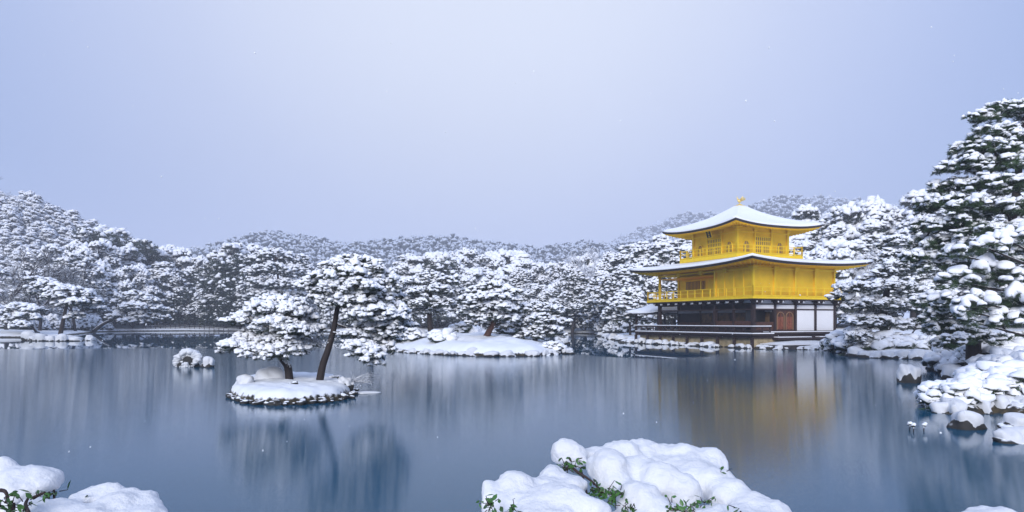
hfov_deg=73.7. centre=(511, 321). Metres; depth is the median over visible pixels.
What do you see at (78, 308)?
evergreen tree
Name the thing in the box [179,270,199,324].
evergreen tree
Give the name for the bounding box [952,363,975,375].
shrub
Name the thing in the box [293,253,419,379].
pine tree
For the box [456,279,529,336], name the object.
pine tree
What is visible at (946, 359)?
shrub
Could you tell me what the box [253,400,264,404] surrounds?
rock
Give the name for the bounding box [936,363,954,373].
rock
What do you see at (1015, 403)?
rock
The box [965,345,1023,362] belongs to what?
shrub
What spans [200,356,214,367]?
rock
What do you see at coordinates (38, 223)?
evergreen tree
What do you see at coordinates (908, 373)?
rock
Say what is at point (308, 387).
island
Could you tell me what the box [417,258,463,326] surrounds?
evergreen tree
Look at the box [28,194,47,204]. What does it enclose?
evergreen tree
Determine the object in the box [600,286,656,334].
pine tree
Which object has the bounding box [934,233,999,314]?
pine tree
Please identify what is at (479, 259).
evergreen tree
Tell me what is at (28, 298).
tree
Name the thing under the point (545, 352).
rock
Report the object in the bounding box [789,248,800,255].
pine tree
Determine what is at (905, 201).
evergreen tree
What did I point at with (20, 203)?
evergreen tree
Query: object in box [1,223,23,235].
evergreen tree
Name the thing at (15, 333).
ground
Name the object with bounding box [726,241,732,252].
window
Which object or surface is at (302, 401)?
rock
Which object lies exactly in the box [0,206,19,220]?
evergreen tree
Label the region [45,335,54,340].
rock
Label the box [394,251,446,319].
evergreen tree
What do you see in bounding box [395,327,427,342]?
shrub
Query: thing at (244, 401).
rock
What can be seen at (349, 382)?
rock
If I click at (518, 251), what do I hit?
evergreen tree
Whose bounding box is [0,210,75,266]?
distant forest
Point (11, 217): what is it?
evergreen tree
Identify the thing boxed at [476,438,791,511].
shrub
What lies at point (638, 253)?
pine tree
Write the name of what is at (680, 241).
pine tree
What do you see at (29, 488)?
shrub
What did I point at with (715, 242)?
door
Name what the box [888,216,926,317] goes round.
pine tree
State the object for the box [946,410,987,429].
rock
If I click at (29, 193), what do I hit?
evergreen tree
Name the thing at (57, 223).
evergreen tree
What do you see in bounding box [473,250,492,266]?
evergreen tree
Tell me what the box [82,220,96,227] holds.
evergreen tree
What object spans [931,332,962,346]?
shrub
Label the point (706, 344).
rock
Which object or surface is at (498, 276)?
evergreen tree
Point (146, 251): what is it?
evergreen tree
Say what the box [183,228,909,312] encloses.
distant forest
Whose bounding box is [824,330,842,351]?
shrub
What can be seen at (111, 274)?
evergreen tree
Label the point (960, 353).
shrub
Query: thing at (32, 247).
evergreen tree
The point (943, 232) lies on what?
conifer
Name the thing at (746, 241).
window
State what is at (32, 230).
evergreen tree
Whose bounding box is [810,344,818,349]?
rock
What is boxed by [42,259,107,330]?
tree
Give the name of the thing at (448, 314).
evergreen tree
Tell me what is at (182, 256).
evergreen tree
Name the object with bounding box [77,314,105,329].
shrub
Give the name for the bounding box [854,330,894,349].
shrub
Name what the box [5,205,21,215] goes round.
evergreen tree
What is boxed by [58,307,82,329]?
shrub
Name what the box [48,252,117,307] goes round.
pine tree
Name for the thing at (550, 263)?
evergreen tree
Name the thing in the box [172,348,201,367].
rock
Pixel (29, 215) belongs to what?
evergreen tree
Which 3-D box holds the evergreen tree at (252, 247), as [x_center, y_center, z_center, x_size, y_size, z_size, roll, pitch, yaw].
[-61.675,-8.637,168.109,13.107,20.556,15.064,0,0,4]
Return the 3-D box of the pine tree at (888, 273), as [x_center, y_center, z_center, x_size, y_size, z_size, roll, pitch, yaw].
[22.105,-1.694,40.377,7.258,7.181,3.937,0,0,-11]
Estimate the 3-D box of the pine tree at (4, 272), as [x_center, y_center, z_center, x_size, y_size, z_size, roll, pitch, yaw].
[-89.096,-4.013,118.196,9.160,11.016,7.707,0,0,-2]
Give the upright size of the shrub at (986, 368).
0.995 m
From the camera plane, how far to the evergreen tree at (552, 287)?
123.84 m
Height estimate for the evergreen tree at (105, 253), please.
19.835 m
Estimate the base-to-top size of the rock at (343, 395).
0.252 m
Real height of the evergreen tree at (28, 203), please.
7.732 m
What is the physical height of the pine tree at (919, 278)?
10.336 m
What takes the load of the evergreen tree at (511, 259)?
on the ground
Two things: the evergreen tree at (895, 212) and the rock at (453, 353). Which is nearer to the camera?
the rock at (453, 353)
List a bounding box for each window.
[686,281,704,290]
[697,245,702,255]
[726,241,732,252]
[742,240,749,251]
[776,242,782,253]
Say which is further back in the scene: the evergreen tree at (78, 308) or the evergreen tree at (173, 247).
the evergreen tree at (173, 247)
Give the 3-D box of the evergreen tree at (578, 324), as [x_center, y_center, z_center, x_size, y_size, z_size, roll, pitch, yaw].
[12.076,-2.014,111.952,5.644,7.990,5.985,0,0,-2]
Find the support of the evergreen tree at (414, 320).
on the ground
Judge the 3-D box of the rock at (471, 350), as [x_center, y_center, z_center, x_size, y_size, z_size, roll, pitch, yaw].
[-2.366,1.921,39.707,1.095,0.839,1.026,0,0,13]
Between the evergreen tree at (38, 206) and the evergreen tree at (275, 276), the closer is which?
the evergreen tree at (275, 276)
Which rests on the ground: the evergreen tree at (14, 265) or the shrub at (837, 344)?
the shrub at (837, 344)
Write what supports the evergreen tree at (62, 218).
on the hill
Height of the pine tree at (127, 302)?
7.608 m
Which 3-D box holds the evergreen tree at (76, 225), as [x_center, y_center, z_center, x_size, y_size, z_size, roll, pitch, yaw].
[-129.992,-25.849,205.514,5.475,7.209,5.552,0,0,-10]
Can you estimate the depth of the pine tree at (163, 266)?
151.78 m
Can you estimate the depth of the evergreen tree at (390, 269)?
141.41 m
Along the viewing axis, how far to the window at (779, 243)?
56.88 m
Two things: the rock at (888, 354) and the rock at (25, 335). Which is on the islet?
the rock at (25, 335)
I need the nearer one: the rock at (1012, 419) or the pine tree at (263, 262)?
the rock at (1012, 419)
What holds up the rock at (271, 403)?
on the island at (308, 387)
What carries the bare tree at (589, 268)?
on the ground
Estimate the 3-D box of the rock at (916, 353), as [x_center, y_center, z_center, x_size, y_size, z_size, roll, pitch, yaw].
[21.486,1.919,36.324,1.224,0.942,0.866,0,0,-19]
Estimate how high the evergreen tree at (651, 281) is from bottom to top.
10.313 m
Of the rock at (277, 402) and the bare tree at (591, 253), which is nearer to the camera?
the rock at (277, 402)
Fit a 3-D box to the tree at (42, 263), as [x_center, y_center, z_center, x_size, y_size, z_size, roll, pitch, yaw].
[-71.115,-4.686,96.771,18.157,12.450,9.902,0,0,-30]
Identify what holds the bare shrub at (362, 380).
on the island at (308, 387)
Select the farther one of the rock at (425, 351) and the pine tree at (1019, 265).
the pine tree at (1019, 265)
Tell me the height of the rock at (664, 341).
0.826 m
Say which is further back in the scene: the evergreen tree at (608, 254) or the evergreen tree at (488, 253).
the evergreen tree at (488, 253)
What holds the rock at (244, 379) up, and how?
on the island at (308, 387)
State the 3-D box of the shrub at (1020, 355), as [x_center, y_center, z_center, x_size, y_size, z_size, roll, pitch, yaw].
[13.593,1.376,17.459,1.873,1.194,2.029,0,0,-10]
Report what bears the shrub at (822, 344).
on the ground
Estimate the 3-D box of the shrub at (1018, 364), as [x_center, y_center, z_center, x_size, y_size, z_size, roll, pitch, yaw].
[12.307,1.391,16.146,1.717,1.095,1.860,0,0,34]
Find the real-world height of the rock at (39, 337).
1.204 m
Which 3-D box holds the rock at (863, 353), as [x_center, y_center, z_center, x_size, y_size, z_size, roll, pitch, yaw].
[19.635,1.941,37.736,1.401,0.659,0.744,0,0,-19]
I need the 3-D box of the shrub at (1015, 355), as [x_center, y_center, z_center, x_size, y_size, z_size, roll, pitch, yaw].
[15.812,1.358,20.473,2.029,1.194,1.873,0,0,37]
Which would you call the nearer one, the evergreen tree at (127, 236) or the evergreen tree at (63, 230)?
the evergreen tree at (127, 236)
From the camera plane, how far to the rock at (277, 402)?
16.23 m
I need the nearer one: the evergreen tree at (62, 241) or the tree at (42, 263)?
the tree at (42, 263)
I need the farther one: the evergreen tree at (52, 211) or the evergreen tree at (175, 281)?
the evergreen tree at (52, 211)
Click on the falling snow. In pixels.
(475, 228)
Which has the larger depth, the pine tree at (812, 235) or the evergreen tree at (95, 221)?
the evergreen tree at (95, 221)
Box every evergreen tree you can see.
[0,199,5,206]
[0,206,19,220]
[0,212,24,225]
[0,222,12,230]
[0,231,13,250]
[0,250,11,259]
[0,260,12,268]
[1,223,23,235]
[3,287,35,304]
[4,241,29,257]
[4,252,22,261]
[5,197,25,211]
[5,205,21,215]
[7,261,20,270]
[10,235,25,244]
[12,243,64,289]
[18,190,34,199]
[21,208,39,226]
[22,233,40,244]
[23,197,40,209]
[24,226,42,236]
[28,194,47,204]
[29,244,39,249]
[30,203,44,209]
[32,221,47,227]
[35,294,63,315]
[37,209,47,217]
[37,228,56,243]
[38,215,54,226]
[44,205,61,219]
[50,219,61,229]
[54,206,64,215]
[54,236,70,247]
[56,215,71,226]
[58,227,73,238]
[60,221,76,230]
[62,282,81,311]
[63,209,83,222]
[64,225,135,260]
[65,216,81,224]
[68,238,124,316]
[69,224,133,245]
[74,223,87,230]
[79,268,122,320]
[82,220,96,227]
[85,219,98,225]
[92,269,131,326]
[112,263,162,327]
[118,245,146,324]
[119,238,174,324]
[143,245,194,270]
[146,279,178,326]
[154,272,191,326]
[162,244,181,322]
[171,287,199,326]
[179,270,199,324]
[183,255,209,324]
[189,283,213,325]
[190,242,252,325]
[192,289,227,327]
[194,257,245,326]
[198,252,266,326]
[208,290,236,327]
[215,276,256,328]
[233,272,265,311]
[246,243,278,254]
[268,272,300,290]
[307,299,323,322]
[319,305,342,328]
[331,308,352,327]
[385,267,394,271]
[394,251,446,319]
[410,313,426,327]
[414,282,459,327]
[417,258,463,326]
[433,251,464,323]
[434,284,465,325]
[448,247,479,268]
[450,268,484,323]
[453,266,474,274]
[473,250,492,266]
[473,255,506,324]
[479,248,538,276]
[480,270,513,319]
[514,250,525,254]
[518,260,553,289]
[523,283,546,323]
[537,261,554,272]
[547,283,562,324]
[553,277,568,326]
[561,252,599,276]
[569,285,588,330]
[576,295,595,332]
[585,270,611,329]
[587,252,629,287]
[594,251,614,271]
[626,259,673,323]
[673,244,691,327]
[789,234,808,248]
[791,204,830,221]
[798,251,839,315]
[810,237,874,327]
[817,199,897,325]
[836,194,905,227]
[889,189,971,234]
[943,189,996,196]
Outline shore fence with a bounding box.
[147,325,228,330]
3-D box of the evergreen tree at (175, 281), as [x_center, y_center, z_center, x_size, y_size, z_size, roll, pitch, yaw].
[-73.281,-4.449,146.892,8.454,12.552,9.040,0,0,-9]
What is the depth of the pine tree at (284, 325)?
18.71 m
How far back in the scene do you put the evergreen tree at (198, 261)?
160.46 m
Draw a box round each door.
[707,238,719,255]
[708,279,713,296]
[756,236,770,253]
[777,310,793,330]
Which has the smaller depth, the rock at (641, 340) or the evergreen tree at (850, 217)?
the rock at (641, 340)
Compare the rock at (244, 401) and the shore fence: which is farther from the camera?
the shore fence
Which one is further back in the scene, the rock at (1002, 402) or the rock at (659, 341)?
the rock at (659, 341)
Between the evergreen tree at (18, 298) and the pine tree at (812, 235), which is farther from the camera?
the evergreen tree at (18, 298)
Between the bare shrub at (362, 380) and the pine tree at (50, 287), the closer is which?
the bare shrub at (362, 380)
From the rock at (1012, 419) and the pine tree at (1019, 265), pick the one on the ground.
the pine tree at (1019, 265)
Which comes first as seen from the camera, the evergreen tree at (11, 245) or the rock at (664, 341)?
the rock at (664, 341)
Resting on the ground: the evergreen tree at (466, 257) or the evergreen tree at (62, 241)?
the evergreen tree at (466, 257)
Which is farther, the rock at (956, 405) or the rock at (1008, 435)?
the rock at (956, 405)
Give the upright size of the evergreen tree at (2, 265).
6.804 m
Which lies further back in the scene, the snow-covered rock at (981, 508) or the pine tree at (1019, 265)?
the pine tree at (1019, 265)
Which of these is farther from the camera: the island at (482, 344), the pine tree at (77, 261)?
the pine tree at (77, 261)
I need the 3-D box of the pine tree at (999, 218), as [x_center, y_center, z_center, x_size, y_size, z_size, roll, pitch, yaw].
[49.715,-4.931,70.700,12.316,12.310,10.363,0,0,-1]
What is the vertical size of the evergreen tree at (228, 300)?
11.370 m
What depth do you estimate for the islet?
72.40 m
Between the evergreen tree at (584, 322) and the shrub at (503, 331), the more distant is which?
the evergreen tree at (584, 322)
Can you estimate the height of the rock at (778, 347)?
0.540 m
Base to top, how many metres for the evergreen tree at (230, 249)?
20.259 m
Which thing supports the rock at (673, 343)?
on the ground
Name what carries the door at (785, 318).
in the golden pavilion
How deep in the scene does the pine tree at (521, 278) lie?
125.85 m
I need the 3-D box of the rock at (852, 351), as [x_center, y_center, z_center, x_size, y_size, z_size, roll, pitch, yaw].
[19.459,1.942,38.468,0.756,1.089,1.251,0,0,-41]
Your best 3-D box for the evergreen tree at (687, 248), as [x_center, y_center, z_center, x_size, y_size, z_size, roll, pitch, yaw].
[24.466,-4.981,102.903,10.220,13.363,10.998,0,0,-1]
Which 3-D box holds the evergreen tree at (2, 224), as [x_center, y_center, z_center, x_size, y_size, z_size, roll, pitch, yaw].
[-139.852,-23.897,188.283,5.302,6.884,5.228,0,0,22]
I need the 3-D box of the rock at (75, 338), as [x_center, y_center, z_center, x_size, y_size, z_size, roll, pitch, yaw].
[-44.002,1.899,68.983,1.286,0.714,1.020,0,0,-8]
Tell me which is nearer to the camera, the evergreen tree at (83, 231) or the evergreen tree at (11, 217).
the evergreen tree at (83, 231)
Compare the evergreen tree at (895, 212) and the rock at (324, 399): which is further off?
the evergreen tree at (895, 212)
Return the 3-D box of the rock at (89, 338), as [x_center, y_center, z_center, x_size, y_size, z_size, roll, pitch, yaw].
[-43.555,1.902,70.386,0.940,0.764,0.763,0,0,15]
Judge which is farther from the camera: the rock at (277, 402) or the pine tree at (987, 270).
the pine tree at (987, 270)
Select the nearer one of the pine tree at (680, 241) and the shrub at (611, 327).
the shrub at (611, 327)
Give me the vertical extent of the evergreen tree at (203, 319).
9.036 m
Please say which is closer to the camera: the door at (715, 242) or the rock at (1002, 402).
the rock at (1002, 402)
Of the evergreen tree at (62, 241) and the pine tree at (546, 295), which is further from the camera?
the evergreen tree at (62, 241)
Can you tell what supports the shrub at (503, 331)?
on the island at (482, 344)
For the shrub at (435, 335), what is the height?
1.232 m
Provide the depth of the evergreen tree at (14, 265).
174.41 m
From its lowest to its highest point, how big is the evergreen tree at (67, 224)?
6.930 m
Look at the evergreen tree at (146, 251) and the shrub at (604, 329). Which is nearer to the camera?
the shrub at (604, 329)
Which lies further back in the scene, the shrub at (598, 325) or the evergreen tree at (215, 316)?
the evergreen tree at (215, 316)
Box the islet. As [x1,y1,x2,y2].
[50,334,84,340]
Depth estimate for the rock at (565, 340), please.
59.10 m
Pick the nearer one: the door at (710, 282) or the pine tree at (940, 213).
the door at (710, 282)
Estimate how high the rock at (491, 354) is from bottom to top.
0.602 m
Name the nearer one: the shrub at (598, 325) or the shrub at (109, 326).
the shrub at (598, 325)
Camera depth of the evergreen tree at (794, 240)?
88.04 m
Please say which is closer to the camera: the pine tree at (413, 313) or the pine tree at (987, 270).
the pine tree at (987, 270)
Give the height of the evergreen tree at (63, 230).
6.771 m
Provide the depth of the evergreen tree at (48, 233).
190.65 m
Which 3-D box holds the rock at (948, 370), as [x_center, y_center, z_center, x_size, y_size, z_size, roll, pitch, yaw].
[15.382,1.926,23.509,1.064,0.888,0.831,0,0,-6]
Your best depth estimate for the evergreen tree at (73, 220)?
204.62 m
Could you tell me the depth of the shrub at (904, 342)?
38.13 m
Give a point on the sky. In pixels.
(312, 95)
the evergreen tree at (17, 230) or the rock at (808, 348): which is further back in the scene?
the evergreen tree at (17, 230)
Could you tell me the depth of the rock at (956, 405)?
14.64 m
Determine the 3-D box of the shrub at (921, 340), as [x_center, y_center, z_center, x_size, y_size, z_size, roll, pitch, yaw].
[23.505,1.298,38.915,2.571,1.270,2.655,0,0,-37]
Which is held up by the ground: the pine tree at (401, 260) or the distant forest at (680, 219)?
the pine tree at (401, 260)
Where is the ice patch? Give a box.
[356,391,380,393]
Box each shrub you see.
[0,307,38,329]
[0,456,167,511]
[23,318,51,329]
[42,313,69,329]
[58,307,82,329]
[70,317,90,329]
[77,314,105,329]
[103,323,113,329]
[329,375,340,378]
[352,371,378,386]
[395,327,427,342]
[427,328,456,342]
[448,321,481,332]
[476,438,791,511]
[494,321,531,336]
[542,340,566,351]
[593,317,606,332]
[602,324,619,332]
[607,319,632,332]
[613,320,654,332]
[819,338,830,350]
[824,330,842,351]
[833,335,846,354]
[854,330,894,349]
[885,335,917,348]
[903,333,940,349]
[913,378,954,402]
[917,381,995,409]
[921,345,954,367]
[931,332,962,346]
[939,348,963,365]
[950,373,1012,400]
[952,338,1020,364]
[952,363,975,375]
[953,360,1017,377]
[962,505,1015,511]
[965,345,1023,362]
[987,337,1023,346]
[987,369,1023,395]
[988,355,1012,362]
[1002,359,1023,369]
[1011,350,1023,358]
[1017,352,1023,359]
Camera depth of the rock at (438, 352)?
40.76 m
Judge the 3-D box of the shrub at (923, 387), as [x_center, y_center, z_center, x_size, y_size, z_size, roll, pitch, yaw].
[10.097,1.734,15.963,1.249,0.796,1.352,0,0,-16]
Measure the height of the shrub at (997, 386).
0.736 m
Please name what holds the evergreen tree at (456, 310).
on the ground
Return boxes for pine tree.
[0,268,16,297]
[0,302,50,332]
[22,275,106,333]
[27,268,64,312]
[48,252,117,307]
[92,289,171,332]
[147,261,188,325]
[182,288,211,326]
[215,293,327,378]
[238,247,311,301]
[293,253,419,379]
[296,260,317,290]
[351,282,417,327]
[392,253,413,266]
[396,269,467,331]
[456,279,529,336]
[504,301,572,340]
[506,267,531,295]
[516,295,530,305]
[531,289,568,329]
[547,261,565,281]
[547,268,591,333]
[572,275,607,326]
[583,264,657,332]
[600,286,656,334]
[610,241,651,267]
[624,244,648,264]
[645,240,687,329]
[650,277,676,329]
[673,238,691,246]
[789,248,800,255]
[802,216,850,242]
[824,233,936,347]
[848,237,882,325]
[861,232,963,328]
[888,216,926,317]
[897,98,1023,365]
[924,210,965,316]
[926,220,1023,335]
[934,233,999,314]
[958,214,1011,327]
[997,242,1023,296]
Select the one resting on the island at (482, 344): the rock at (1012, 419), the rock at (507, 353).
the rock at (507, 353)
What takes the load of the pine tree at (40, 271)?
on the ground
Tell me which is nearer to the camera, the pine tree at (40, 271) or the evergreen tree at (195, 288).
the pine tree at (40, 271)
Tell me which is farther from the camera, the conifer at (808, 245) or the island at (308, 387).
the conifer at (808, 245)
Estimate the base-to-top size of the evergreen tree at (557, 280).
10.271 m
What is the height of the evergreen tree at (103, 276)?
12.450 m
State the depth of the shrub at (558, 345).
41.59 m
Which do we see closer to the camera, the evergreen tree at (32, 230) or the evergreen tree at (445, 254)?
the evergreen tree at (445, 254)
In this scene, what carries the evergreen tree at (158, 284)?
on the ground
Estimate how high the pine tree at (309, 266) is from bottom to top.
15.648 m
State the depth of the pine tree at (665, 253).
92.11 m
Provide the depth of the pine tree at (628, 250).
105.09 m
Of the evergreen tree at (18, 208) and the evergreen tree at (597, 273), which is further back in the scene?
the evergreen tree at (18, 208)
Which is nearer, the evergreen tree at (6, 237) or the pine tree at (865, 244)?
the pine tree at (865, 244)
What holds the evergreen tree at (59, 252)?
on the ground
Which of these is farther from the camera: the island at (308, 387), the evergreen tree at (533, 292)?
the evergreen tree at (533, 292)
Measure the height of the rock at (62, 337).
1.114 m
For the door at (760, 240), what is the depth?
56.14 m
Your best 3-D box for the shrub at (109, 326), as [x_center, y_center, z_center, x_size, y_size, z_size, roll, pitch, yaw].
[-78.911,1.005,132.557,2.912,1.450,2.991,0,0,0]
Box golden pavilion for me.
[625,196,872,349]
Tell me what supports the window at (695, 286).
in the golden pavilion
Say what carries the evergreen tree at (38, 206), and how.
on the hill
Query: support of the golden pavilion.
on the ground
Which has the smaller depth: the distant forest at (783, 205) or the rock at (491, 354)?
the rock at (491, 354)
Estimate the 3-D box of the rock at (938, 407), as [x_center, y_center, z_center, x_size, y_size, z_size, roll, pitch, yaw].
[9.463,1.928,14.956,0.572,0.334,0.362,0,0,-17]
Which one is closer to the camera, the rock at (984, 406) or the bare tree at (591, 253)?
the rock at (984, 406)
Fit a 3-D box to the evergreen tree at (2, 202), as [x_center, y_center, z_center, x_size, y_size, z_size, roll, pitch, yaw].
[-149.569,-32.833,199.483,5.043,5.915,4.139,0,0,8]
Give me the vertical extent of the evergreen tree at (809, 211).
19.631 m
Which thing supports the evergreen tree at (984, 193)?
on the ground
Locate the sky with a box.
[0,0,1023,247]
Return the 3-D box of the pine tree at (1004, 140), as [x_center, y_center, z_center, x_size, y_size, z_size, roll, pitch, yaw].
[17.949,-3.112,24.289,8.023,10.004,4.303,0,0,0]
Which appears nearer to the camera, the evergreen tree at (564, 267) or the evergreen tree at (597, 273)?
the evergreen tree at (597, 273)
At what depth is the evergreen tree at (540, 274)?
132.79 m
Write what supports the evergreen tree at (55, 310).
on the ground
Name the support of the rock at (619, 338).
on the ground
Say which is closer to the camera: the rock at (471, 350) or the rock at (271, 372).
the rock at (271, 372)
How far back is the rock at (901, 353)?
36.33 m
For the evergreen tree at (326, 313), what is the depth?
129.18 m
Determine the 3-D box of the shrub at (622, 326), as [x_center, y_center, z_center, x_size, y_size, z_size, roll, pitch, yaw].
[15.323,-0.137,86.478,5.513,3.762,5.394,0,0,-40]
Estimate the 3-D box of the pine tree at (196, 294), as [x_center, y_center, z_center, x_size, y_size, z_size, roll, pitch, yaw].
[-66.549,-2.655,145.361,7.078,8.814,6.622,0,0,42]
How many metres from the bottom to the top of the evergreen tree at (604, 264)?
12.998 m
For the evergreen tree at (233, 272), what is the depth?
143.54 m
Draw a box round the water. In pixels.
[0,331,1023,511]
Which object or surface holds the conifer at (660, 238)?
on the ground
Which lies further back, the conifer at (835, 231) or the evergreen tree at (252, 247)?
the evergreen tree at (252, 247)
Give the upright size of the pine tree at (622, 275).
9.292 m
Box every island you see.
[230,372,350,404]
[392,331,548,355]
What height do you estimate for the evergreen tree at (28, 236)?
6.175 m
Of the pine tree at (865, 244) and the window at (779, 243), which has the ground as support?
the pine tree at (865, 244)
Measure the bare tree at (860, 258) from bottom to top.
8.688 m
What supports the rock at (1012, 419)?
in the water
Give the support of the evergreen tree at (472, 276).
on the ground
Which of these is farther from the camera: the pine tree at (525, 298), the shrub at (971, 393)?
the pine tree at (525, 298)
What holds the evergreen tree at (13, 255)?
on the hill
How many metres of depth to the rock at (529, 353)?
38.91 m
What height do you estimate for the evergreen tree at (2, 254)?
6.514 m
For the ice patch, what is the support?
on the water
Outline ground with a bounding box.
[0,313,1023,414]
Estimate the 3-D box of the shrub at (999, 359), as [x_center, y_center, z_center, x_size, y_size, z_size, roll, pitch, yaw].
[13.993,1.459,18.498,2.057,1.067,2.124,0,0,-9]
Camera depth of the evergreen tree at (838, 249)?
72.90 m
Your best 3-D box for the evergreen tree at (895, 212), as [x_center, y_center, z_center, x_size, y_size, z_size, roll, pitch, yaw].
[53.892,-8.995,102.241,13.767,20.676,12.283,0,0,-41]
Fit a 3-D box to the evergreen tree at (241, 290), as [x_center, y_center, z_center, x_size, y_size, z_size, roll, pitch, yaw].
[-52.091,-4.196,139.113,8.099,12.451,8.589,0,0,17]
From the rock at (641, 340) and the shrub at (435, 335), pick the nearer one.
the shrub at (435, 335)
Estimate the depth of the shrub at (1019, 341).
24.27 m
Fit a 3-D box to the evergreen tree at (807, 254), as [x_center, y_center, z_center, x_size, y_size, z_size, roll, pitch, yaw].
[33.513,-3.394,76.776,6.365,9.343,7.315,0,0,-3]
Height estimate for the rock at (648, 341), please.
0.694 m
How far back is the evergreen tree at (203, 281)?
147.37 m
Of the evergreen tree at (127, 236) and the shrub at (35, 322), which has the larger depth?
the evergreen tree at (127, 236)
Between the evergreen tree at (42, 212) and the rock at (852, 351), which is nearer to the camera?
the rock at (852, 351)
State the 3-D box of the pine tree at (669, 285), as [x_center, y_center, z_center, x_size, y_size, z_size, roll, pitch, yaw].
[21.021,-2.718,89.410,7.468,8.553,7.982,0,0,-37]
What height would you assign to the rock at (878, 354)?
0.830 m
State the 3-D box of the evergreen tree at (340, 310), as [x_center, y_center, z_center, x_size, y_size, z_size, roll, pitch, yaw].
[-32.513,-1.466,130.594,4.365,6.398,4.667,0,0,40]
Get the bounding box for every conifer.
[651,233,672,324]
[795,239,817,251]
[815,224,846,247]
[857,218,906,316]
[929,231,960,318]
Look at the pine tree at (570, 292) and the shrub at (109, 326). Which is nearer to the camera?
the pine tree at (570, 292)
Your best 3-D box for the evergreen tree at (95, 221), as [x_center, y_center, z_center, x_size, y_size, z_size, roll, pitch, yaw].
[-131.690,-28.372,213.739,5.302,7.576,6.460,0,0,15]
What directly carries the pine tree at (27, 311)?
on the ground
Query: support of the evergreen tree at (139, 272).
on the ground
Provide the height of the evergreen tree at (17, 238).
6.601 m
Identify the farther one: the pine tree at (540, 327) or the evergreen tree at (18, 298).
the evergreen tree at (18, 298)
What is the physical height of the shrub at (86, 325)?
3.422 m
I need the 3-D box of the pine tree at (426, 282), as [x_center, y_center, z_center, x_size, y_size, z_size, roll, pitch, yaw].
[-5.930,-1.140,47.758,5.656,5.126,3.870,0,0,0]
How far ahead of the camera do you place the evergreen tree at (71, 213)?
208.27 m
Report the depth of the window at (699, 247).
59.23 m
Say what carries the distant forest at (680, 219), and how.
on the hill
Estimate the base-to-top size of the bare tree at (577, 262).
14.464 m
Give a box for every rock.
[20,331,35,339]
[35,333,47,340]
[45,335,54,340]
[55,333,67,340]
[68,337,82,340]
[84,336,94,340]
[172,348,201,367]
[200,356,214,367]
[236,374,253,383]
[239,399,249,403]
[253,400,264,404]
[254,366,284,378]
[266,401,275,405]
[272,400,282,405]
[297,398,305,404]
[318,397,327,402]
[338,376,353,390]
[340,393,346,398]
[421,348,430,353]
[434,349,443,354]
[450,351,456,355]
[461,347,476,355]
[484,351,498,356]
[500,350,513,356]
[524,350,540,355]
[541,349,550,355]
[554,335,570,343]
[561,348,574,353]
[614,335,627,340]
[638,337,645,343]
[645,339,652,343]
[652,339,661,343]
[661,339,667,344]
[669,340,678,344]
[702,341,715,346]
[735,343,745,347]
[772,345,782,349]
[804,346,814,349]
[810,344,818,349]
[847,346,862,356]
[858,350,871,357]
[869,351,881,357]
[881,351,893,358]
[892,349,909,358]
[896,364,921,382]
[908,348,925,358]
[929,402,948,413]
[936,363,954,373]
[940,397,967,412]
[941,364,962,378]
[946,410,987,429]
[975,400,993,413]
[992,426,1023,443]
[993,395,1023,408]
[997,412,1023,427]
[1011,401,1021,405]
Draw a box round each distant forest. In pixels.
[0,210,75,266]
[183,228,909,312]
[609,209,719,242]
[747,194,907,219]
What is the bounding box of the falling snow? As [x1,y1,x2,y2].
[15,26,1003,451]
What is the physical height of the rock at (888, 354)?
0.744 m
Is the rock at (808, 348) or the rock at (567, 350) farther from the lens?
the rock at (808, 348)
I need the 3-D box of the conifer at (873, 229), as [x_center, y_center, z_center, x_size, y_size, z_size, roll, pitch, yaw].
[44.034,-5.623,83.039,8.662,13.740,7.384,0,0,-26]
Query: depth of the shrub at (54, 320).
107.83 m
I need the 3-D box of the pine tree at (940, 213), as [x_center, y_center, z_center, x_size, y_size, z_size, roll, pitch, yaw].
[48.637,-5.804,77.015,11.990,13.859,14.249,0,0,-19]
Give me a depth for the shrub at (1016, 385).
15.21 m
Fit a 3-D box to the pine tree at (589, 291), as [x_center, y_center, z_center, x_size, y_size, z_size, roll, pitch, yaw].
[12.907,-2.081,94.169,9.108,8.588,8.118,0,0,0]
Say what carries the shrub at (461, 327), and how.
on the island at (482, 344)
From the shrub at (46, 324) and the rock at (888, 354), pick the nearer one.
the rock at (888, 354)
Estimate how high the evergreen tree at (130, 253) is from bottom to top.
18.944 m
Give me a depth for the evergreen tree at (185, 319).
145.76 m
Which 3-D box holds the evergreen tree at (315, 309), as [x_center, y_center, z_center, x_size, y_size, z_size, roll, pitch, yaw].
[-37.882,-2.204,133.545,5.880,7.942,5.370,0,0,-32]
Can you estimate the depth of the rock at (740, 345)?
50.51 m
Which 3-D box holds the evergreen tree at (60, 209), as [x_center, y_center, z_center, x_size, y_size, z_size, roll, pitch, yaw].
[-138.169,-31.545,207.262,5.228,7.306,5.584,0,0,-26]
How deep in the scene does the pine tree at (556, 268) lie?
142.95 m
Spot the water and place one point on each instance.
(796, 430)
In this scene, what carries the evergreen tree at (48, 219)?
on the hill
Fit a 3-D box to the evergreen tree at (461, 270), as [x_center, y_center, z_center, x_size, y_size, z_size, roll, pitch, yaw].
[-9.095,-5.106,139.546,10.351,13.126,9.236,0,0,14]
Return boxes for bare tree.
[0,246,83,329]
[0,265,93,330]
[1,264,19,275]
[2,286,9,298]
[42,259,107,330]
[562,253,595,277]
[578,263,593,274]
[581,245,608,276]
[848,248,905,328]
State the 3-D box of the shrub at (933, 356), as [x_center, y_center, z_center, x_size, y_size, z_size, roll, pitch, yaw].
[17.702,1.570,27.550,2.310,1.227,2.364,0,0,6]
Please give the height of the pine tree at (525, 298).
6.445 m

